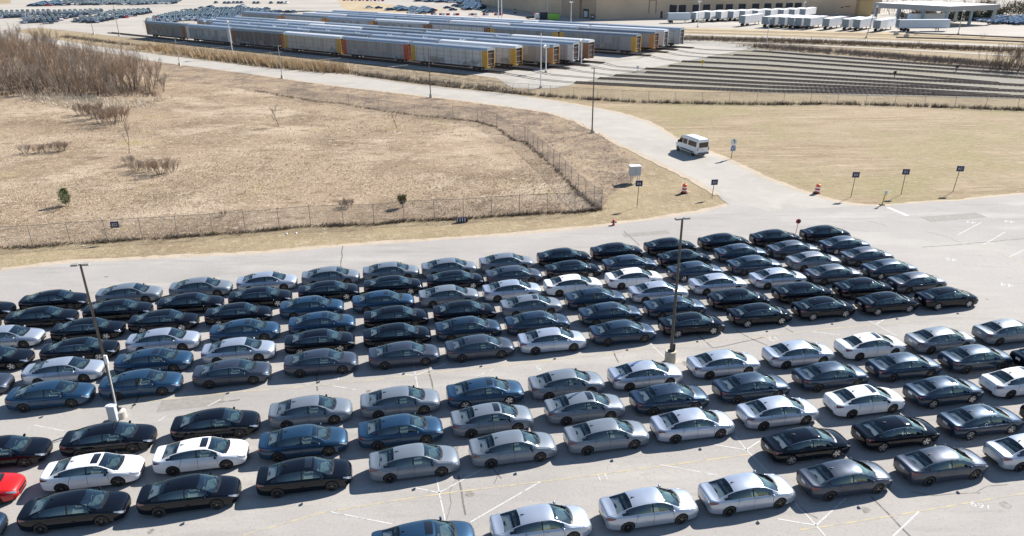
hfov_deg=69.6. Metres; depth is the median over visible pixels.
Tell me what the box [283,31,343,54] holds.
rail wagon
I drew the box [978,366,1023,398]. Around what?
sedan
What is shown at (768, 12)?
semi trailer
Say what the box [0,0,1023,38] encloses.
lot paving
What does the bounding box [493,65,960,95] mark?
railway track
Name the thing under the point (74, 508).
sedan
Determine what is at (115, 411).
light pole
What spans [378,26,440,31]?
rail wagon
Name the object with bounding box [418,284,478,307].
sedan
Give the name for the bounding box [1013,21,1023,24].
parked car
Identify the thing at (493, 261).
sedan
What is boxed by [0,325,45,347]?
sedan
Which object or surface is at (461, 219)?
striped barrier
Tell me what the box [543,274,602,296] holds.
sedan
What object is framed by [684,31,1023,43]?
brown soil strip
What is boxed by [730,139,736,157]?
road sign
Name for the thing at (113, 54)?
bare tree
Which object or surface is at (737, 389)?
sedan
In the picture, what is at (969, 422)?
sedan
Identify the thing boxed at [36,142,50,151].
bare shrub
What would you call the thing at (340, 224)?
fence foot weeds
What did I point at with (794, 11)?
semi trailer
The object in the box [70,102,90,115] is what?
bare shrub
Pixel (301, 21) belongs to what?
rail wagon
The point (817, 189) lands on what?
traffic drum
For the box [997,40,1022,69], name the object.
bare tree
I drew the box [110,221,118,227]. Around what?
number sign
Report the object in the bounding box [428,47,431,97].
light pole
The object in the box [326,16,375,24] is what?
rail wagon
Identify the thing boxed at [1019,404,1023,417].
sedan
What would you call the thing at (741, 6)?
dock door
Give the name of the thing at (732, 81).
railway track
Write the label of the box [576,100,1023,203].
mown lawn
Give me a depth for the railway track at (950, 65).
199.03 m
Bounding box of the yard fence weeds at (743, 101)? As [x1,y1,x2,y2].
[357,72,1023,110]
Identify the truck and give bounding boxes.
[526,13,538,19]
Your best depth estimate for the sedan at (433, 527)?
35.51 m
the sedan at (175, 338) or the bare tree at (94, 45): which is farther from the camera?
the bare tree at (94, 45)
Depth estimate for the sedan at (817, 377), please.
48.36 m
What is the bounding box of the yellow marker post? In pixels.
[879,190,887,205]
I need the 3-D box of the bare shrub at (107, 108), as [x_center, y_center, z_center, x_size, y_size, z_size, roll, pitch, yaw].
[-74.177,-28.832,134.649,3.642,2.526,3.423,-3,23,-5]
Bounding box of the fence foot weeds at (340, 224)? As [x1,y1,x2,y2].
[0,90,606,248]
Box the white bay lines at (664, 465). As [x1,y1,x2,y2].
[34,207,1022,535]
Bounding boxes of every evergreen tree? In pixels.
[57,187,70,205]
[396,193,406,207]
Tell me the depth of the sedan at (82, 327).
55.45 m
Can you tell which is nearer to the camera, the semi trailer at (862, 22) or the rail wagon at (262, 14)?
the semi trailer at (862, 22)
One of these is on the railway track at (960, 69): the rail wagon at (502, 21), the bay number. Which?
the rail wagon at (502, 21)
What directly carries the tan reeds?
on the train side verge at (354, 66)
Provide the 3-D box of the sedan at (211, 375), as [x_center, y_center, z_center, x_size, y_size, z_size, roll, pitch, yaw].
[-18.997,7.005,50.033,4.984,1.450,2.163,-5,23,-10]
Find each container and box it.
[540,12,547,18]
[548,13,559,19]
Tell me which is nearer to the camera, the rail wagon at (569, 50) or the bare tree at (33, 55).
the bare tree at (33, 55)
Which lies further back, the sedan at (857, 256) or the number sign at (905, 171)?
the number sign at (905, 171)
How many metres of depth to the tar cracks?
47.81 m
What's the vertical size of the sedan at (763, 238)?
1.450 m
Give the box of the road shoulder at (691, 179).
[256,74,719,194]
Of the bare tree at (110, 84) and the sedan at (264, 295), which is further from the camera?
the bare tree at (110, 84)
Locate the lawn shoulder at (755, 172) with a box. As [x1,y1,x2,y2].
[256,66,1023,205]
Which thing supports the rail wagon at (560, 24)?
on the railway track at (960, 69)
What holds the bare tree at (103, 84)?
on the winter field
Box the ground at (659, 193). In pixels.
[0,28,1023,269]
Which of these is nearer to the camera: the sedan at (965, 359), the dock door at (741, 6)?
the sedan at (965, 359)
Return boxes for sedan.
[0,301,16,316]
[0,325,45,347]
[0,345,34,370]
[0,372,14,392]
[0,433,52,467]
[0,472,26,503]
[0,512,8,534]
[4,305,79,327]
[4,379,95,412]
[16,486,130,533]
[18,289,87,309]
[21,356,105,384]
[39,336,119,360]
[39,451,144,492]
[50,317,125,340]
[59,420,157,456]
[82,298,153,319]
[95,282,162,302]
[98,368,183,400]
[113,347,193,373]
[125,327,200,351]
[127,309,199,332]
[136,471,241,517]
[152,435,248,475]
[157,292,224,311]
[169,277,232,295]
[170,406,260,440]
[192,358,271,388]
[201,337,275,362]
[204,302,272,324]
[209,318,280,342]
[228,286,292,306]
[236,271,297,290]
[256,455,351,498]
[258,423,347,461]
[268,394,351,427]
[279,295,343,317]
[283,348,357,377]
[284,328,354,353]
[288,311,355,334]
[298,280,359,299]
[301,266,359,284]
[352,290,414,312]
[358,412,442,450]
[360,385,439,418]
[363,261,419,279]
[363,322,430,347]
[364,275,422,294]
[364,305,428,327]
[368,341,439,369]
[369,441,459,483]
[371,516,474,535]
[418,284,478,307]
[421,257,476,276]
[426,269,484,288]
[432,299,495,321]
[435,316,501,340]
[444,334,514,362]
[446,376,523,408]
[450,401,533,437]
[468,428,556,468]
[479,252,533,270]
[482,279,541,302]
[485,265,542,283]
[489,501,591,535]
[499,294,562,316]
[504,310,569,334]
[517,327,586,354]
[528,368,604,399]
[536,247,590,265]
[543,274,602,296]
[544,259,600,278]
[544,390,624,425]
[563,417,649,455]
[564,287,625,308]
[578,301,642,324]
[588,319,656,346]
[590,242,643,259]
[598,484,698,532]
[601,254,656,272]
[604,267,662,289]
[607,359,682,391]
[627,280,688,302]
[629,382,709,415]
[642,295,705,318]
[643,237,695,255]
[649,407,734,443]
[656,249,711,267]
[657,311,724,337]
[666,261,723,282]
[686,349,760,379]
[688,273,747,295]
[697,233,749,251]
[697,470,795,516]
[706,287,769,311]
[711,371,790,404]
[713,243,767,261]
[725,255,782,275]
[726,302,792,327]
[736,394,818,430]
[748,267,806,289]
[749,229,800,247]
[761,340,834,368]
[761,425,850,464]
[765,240,819,259]
[771,281,833,304]
[784,251,840,271]
[790,296,855,320]
[791,360,868,392]
[796,457,892,501]
[799,225,850,243]
[803,263,862,285]
[817,235,870,254]
[822,384,904,418]
[832,277,893,299]
[833,332,905,360]
[838,246,894,266]
[850,414,939,451]
[854,291,918,315]
[860,258,918,279]
[865,352,941,382]
[886,271,946,294]
[893,444,988,486]
[902,375,983,408]
[904,326,975,354]
[914,286,978,310]
[936,403,1023,439]
[937,344,1012,373]
[971,318,1023,345]
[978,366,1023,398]
[982,433,1023,471]
[1010,348,1023,366]
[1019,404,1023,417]
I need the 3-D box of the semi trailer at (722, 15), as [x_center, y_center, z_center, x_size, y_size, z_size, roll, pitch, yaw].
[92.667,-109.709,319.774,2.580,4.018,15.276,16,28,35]
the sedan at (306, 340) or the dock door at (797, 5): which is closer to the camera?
the sedan at (306, 340)
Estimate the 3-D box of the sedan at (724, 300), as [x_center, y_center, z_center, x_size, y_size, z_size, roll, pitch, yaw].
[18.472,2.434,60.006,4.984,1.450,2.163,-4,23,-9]
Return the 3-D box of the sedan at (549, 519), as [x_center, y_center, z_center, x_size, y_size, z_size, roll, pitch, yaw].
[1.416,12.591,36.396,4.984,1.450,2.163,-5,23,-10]
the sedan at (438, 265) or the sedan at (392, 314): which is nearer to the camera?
the sedan at (392, 314)
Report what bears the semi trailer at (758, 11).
on the lot paving
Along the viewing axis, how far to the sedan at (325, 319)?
56.06 m
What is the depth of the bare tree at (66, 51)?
188.09 m
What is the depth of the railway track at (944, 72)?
185.88 m
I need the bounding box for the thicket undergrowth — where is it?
[0,72,159,96]
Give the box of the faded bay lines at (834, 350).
[291,205,1023,425]
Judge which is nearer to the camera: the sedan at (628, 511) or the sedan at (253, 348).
the sedan at (628, 511)
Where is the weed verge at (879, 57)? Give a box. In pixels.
[761,45,1021,68]
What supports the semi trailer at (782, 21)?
on the lot paving
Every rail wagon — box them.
[145,20,189,39]
[185,24,232,43]
[197,19,242,24]
[211,22,258,28]
[216,17,261,22]
[231,27,284,48]
[233,16,276,20]
[239,22,288,27]
[242,11,283,18]
[257,26,312,32]
[259,20,310,25]
[276,19,325,23]
[282,13,325,21]
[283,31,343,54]
[287,25,341,31]
[303,12,347,16]
[307,24,363,29]
[309,30,370,36]
[316,11,359,14]
[324,22,378,27]
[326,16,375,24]
[332,10,376,13]
[341,29,404,35]
[342,36,412,61]
[346,14,395,19]
[359,13,407,16]
[362,27,425,33]
[369,34,440,42]
[374,19,429,28]
[376,12,425,15]
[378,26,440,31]
[395,17,449,22]
[403,33,475,40]
[408,16,463,19]
[410,41,494,69]
[423,31,495,38]
[425,15,479,18]
[429,22,491,32]
[438,39,522,66]
[440,30,512,36]
[449,20,511,25]
[462,18,522,23]
[474,38,559,65]
[478,17,539,21]
[490,25,561,36]
[494,36,578,62]
[510,23,579,29]
[510,34,594,59]
[522,22,590,26]
[539,20,606,25]
[560,29,641,52]
[579,27,658,49]
[590,25,668,45]
[606,24,684,45]
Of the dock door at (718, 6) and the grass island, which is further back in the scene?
the grass island
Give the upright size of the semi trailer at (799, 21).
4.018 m
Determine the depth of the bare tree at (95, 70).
163.83 m
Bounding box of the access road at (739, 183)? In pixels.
[0,31,855,210]
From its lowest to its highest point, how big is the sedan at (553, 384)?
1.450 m
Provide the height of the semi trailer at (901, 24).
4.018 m
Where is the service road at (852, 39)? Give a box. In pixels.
[684,34,1021,46]
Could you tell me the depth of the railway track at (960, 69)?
190.89 m
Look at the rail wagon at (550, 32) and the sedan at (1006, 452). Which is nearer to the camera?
the sedan at (1006, 452)
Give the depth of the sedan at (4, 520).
37.02 m
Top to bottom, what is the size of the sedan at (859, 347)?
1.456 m
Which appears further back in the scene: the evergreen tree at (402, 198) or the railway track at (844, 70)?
the railway track at (844, 70)
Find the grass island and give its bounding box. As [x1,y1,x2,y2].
[338,0,444,13]
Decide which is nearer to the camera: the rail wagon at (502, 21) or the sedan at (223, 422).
the sedan at (223, 422)
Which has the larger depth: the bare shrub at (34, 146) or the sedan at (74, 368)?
the bare shrub at (34, 146)
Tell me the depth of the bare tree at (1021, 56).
174.14 m
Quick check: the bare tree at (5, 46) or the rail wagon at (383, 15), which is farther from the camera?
the rail wagon at (383, 15)
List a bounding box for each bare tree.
[0,29,9,56]
[0,31,14,62]
[0,42,23,80]
[0,47,16,77]
[0,53,33,93]
[0,56,13,89]
[1,44,26,85]
[3,30,30,64]
[5,26,19,49]
[7,54,43,90]
[9,49,42,81]
[9,70,30,89]
[15,27,43,60]
[15,45,40,80]
[16,41,59,79]
[16,50,69,91]
[17,37,36,52]
[17,58,40,92]
[22,48,52,85]
[26,58,56,94]
[27,26,44,54]
[31,40,72,87]
[37,41,66,84]
[38,56,83,90]
[39,28,58,48]
[39,34,75,63]
[39,53,71,96]
[41,42,57,64]
[48,37,77,71]
[48,52,79,87]
[48,55,74,83]
[54,33,94,82]
[54,55,98,93]
[55,33,93,58]
[55,43,95,84]
[56,41,70,53]
[66,39,89,74]
[67,75,87,96]
[69,42,96,71]
[72,57,109,93]
[72,58,92,89]
[77,33,114,63]
[79,44,110,87]
[81,42,107,67]
[82,56,101,95]
[83,54,100,67]
[87,39,128,78]
[92,69,111,97]
[94,44,126,73]
[94,56,118,87]
[94,62,105,82]
[95,41,122,74]
[99,47,133,94]
[100,76,116,98]
[106,53,123,76]
[109,42,146,88]
[116,119,129,143]
[118,46,139,90]
[120,49,140,81]
[120,54,153,85]
[123,47,139,72]
[127,60,152,88]
[138,55,162,86]
[140,54,161,88]
[140,71,154,90]
[156,71,166,90]
[978,45,1007,69]
[985,46,1007,70]
[986,0,998,3]
[991,45,1015,70]
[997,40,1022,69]
[1006,42,1023,71]
[1016,51,1023,71]
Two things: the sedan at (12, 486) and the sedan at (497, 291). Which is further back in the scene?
the sedan at (497, 291)
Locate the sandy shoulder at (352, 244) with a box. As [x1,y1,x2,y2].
[0,203,729,270]
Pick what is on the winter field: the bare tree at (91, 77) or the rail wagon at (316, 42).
the bare tree at (91, 77)
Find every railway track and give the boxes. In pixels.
[108,32,1023,97]
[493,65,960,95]
[521,63,1011,95]
[558,62,1023,91]
[572,60,998,90]
[594,51,998,82]
[641,50,1023,78]
[649,48,1023,74]
[658,45,1022,71]
[668,65,1023,85]
[896,37,1023,42]
[906,32,1023,37]
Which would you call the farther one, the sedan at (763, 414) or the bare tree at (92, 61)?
the bare tree at (92, 61)
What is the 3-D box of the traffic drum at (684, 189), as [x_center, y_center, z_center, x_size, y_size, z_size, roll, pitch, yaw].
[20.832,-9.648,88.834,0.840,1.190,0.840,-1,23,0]
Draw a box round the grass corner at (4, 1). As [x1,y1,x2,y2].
[0,0,11,3]
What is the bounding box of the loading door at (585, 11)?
[583,9,588,17]
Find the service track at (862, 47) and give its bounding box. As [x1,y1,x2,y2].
[684,41,1014,55]
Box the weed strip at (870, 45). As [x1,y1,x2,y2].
[687,37,1023,52]
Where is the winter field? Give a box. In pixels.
[0,60,591,247]
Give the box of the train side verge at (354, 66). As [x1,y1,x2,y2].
[96,37,534,93]
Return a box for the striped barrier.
[456,217,467,222]
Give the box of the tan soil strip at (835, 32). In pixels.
[685,28,1023,38]
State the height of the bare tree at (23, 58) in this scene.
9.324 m
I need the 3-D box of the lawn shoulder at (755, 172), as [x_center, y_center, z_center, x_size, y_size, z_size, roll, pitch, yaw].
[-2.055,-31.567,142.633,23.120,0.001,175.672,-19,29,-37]
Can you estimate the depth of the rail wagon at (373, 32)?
223.18 m
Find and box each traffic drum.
[681,183,687,193]
[813,184,820,193]
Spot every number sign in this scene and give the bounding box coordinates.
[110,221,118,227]
[635,180,642,204]
[711,179,717,195]
[851,172,859,195]
[901,169,909,193]
[953,166,964,190]
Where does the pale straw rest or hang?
on the winter field
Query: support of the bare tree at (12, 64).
on the winter field
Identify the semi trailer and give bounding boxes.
[666,12,690,22]
[691,10,710,21]
[704,10,722,21]
[715,10,732,20]
[727,9,746,20]
[739,9,757,15]
[739,13,763,25]
[752,8,767,15]
[761,14,786,26]
[765,8,782,15]
[768,14,790,27]
[777,8,792,14]
[778,15,801,27]
[787,15,810,27]
[788,7,805,14]
[795,15,819,28]
[799,7,816,14]
[803,15,827,28]
[822,16,846,29]
[841,16,864,29]
[852,17,876,30]
[873,17,896,31]
[895,19,950,30]
[904,13,944,18]
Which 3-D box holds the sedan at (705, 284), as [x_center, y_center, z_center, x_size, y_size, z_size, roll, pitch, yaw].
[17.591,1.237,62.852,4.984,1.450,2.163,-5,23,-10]
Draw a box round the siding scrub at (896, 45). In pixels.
[684,35,1023,69]
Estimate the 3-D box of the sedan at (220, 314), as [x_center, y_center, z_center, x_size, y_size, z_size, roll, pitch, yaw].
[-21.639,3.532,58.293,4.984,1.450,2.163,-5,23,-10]
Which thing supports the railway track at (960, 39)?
on the brown soil strip at (857, 37)
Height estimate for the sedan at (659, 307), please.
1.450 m
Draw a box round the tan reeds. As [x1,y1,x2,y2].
[129,40,352,73]
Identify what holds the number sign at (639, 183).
on the ground at (659, 193)
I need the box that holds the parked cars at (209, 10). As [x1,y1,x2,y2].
[0,0,486,23]
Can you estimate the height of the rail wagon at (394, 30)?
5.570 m
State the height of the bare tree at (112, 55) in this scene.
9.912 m
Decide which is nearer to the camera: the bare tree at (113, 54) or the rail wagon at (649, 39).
the bare tree at (113, 54)
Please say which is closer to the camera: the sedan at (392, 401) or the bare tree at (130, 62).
the sedan at (392, 401)
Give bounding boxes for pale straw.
[17,90,171,109]
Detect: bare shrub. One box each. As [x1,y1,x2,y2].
[16,143,29,153]
[29,145,41,153]
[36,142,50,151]
[46,141,67,151]
[54,140,69,150]
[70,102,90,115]
[74,101,102,119]
[83,100,101,114]
[89,109,109,122]
[93,106,121,125]
[100,104,116,114]
[106,103,131,120]
[120,155,134,164]
[128,159,144,170]
[136,158,156,172]
[141,154,170,175]
[160,160,179,172]
[340,198,353,208]
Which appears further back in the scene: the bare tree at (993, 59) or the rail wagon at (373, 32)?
the rail wagon at (373, 32)
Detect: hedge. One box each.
[895,10,949,18]
[948,10,999,20]
[975,0,1023,15]
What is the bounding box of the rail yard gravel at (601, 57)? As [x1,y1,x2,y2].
[142,11,716,88]
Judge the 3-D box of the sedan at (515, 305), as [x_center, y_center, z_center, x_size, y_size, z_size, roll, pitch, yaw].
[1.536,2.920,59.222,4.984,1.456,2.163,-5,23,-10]
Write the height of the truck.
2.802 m
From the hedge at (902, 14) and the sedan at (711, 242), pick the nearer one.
the sedan at (711, 242)
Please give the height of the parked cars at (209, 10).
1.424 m
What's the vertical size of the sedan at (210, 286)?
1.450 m
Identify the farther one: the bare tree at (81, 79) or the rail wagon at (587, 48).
the rail wagon at (587, 48)
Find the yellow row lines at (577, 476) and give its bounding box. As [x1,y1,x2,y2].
[25,246,1023,535]
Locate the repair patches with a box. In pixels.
[157,213,985,411]
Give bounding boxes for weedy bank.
[4,41,645,207]
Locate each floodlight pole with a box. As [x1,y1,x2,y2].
[225,20,232,52]
[539,33,541,87]
[543,45,549,71]
[579,39,584,64]
[865,5,878,37]
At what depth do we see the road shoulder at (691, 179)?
117.15 m
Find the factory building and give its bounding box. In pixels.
[481,0,881,18]
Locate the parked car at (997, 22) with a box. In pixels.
[992,20,1003,24]
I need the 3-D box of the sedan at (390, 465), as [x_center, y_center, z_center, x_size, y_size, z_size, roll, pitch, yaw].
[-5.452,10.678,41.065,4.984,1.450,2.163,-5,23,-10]
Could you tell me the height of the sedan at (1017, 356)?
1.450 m
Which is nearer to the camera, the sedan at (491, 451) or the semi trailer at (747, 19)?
the sedan at (491, 451)
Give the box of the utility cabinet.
[629,164,641,182]
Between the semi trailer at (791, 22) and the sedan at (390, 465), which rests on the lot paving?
the semi trailer at (791, 22)
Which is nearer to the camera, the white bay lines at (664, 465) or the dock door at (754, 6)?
the white bay lines at (664, 465)
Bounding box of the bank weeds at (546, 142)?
[324,89,631,202]
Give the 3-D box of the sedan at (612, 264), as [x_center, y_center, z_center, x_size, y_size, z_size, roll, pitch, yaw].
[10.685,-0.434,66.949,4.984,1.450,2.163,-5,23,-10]
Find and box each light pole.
[70,262,126,421]
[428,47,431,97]
[591,68,596,132]
[664,217,689,363]
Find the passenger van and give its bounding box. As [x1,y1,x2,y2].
[676,134,708,155]
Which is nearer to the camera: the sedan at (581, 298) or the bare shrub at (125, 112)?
the sedan at (581, 298)
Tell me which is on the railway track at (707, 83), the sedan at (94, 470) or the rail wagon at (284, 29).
the rail wagon at (284, 29)
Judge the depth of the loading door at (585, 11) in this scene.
336.86 m
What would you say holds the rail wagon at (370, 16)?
on the railway track at (944, 72)
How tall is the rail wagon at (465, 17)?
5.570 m
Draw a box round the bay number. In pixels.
[970,501,988,509]
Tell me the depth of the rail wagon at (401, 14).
292.99 m
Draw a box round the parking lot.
[0,194,1023,535]
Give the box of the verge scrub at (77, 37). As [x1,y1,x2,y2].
[59,34,518,90]
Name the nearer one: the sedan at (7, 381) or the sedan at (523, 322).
the sedan at (7, 381)
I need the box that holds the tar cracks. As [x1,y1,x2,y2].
[131,222,1023,535]
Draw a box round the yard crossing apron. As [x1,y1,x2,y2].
[512,43,751,87]
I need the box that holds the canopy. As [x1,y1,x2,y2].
[873,1,1000,25]
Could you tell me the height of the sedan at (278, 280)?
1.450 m
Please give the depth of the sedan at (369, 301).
59.51 m
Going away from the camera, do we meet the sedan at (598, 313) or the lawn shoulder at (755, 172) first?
the sedan at (598, 313)
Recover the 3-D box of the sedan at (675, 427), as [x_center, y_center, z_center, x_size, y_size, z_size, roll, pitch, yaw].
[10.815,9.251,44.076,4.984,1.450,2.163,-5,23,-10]
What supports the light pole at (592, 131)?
on the weedy bank
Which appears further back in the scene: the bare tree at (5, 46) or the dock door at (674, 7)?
the dock door at (674, 7)
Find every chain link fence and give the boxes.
[0,189,602,247]
[277,86,452,118]
[357,65,1022,109]
[452,105,601,206]
[684,37,1023,71]
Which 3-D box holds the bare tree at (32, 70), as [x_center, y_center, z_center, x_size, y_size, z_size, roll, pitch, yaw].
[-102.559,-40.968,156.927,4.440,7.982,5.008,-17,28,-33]
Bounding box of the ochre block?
[854,0,872,15]
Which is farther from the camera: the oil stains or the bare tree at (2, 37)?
the bare tree at (2, 37)
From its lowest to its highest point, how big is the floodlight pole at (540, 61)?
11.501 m
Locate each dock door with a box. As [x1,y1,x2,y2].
[669,5,676,12]
[678,5,685,12]
[692,5,699,11]
[703,4,709,10]
[716,4,722,9]
[725,4,732,9]
[738,4,745,9]
[752,3,758,8]
[764,3,771,8]
[775,3,782,7]
[786,3,792,7]
[794,3,801,7]
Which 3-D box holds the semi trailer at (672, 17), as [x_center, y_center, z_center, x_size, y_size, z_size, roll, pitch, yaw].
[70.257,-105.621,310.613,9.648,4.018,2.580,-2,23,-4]
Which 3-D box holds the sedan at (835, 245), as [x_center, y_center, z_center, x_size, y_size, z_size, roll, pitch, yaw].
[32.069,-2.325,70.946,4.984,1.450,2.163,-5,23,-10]
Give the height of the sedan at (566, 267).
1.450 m
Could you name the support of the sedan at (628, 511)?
on the parking lot
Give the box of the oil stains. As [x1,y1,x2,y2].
[105,276,1011,533]

